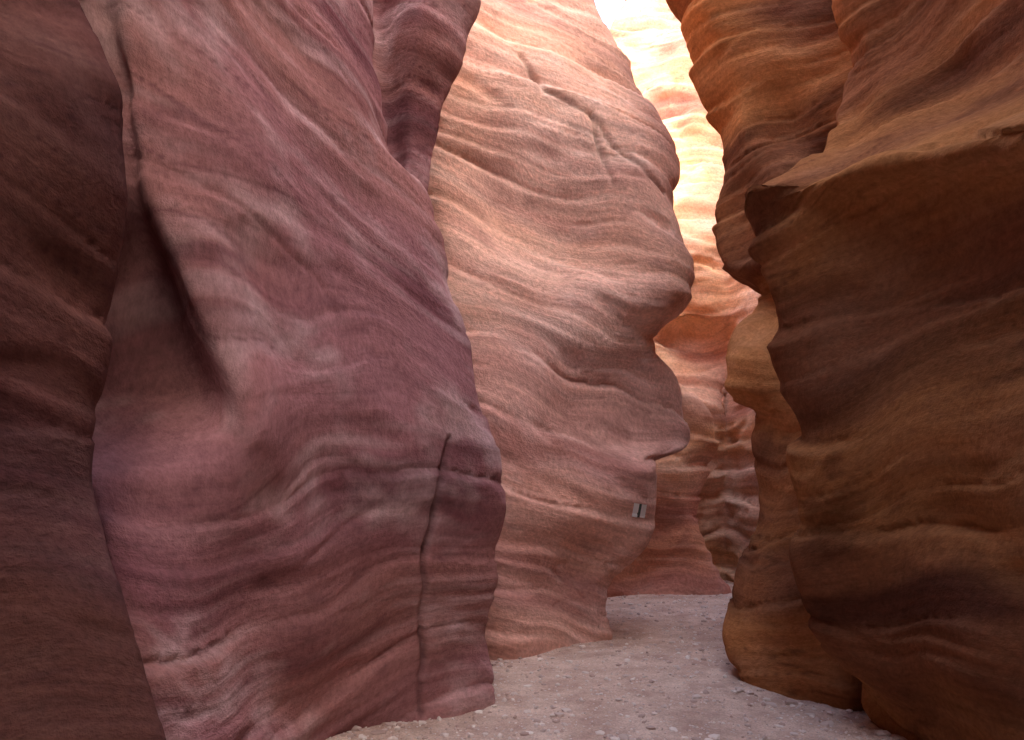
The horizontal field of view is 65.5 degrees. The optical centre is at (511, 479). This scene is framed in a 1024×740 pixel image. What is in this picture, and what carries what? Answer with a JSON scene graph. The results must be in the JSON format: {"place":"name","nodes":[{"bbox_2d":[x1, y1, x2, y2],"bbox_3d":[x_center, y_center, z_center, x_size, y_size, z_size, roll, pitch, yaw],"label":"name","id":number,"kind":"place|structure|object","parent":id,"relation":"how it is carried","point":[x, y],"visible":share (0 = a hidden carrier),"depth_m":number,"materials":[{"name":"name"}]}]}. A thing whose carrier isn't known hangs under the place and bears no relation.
{"place":"outdoors","nodes":[
{"label":"outdoors","id":0,"kind":"place"},
{"bbox_2d":[595,0,624,27],"label":"sky","id":1,"kind":"structure","parent":0,"point":[608,10],"materials":[{"name":"white"}]},
{"bbox_2d":[326,580,906,739],"bbox_3d":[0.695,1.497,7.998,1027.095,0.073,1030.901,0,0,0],"label":"ground","id":2,"kind":"structure","parent":0,"point":[587,706],"depth_m":5.50,"materials":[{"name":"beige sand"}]},
{"bbox_2d":[0,0,165,739],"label":"canyon wall","id":3,"kind":"structure","parent":2,"relation":"on","point":[71,665],"depth_m":2.59,"materials":[{"name":"stone"}]},
{"bbox_2d":[78,0,505,739],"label":"canyon wall","id":4,"kind":"structure","parent":2,"relation":"on","point":[296,484],"depth_m":4.07,"materials":[{"name":"stone"}]},
{"bbox_2d":[372,0,480,191],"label":"canyon wall","id":5,"kind":"structure","parent":2,"relation":"on","point":[419,49],"depth_m":5.89,"materials":[{"name":"stone"}]},
{"bbox_2d":[428,0,694,660],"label":"canyon wall","id":6,"kind":"structure","parent":2,"relation":"on","point":[554,179],"depth_m":7.09,"materials":[{"name":"stone"}]},
{"bbox_2d":[632,503,646,517],"bbox_3d":[1.148,0.276,7.142,0.218,0.144,0.074,0,0,-41],"label":"trail marker","id":7,"kind":"object","parent":6,"relation":"attached to","point":[640,512],"visible":1,"depth_m":7.14,"materials":[{"name":"paint"}]},
{"bbox_2d":[607,383,731,597],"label":"canyon wall","id":8,"kind":"structure","parent":2,"relation":"on","point":[674,557],"depth_m":10.57,"materials":[{"name":"stone"}]},
{"bbox_2d":[609,0,760,581],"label":"canyon wall","id":9,"kind":"structure","parent":2,"relation":"on","point":[691,340],"depth_m":12.26,"materials":[{"name":"stone"}]},
{"bbox_2d":[666,0,864,710],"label":"canyon wall","id":10,"kind":"structure","parent":2,"relation":"on","point":[768,78],"depth_m":6.45,"materials":[{"name":"stone"}]},
{"bbox_2d":[744,0,1023,739],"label":"canyon wall","id":11,"kind":"structure","parent":2,"relation":"on","point":[886,249],"depth_m":4.16,"materials":[{"name":"stone"}]}
]}

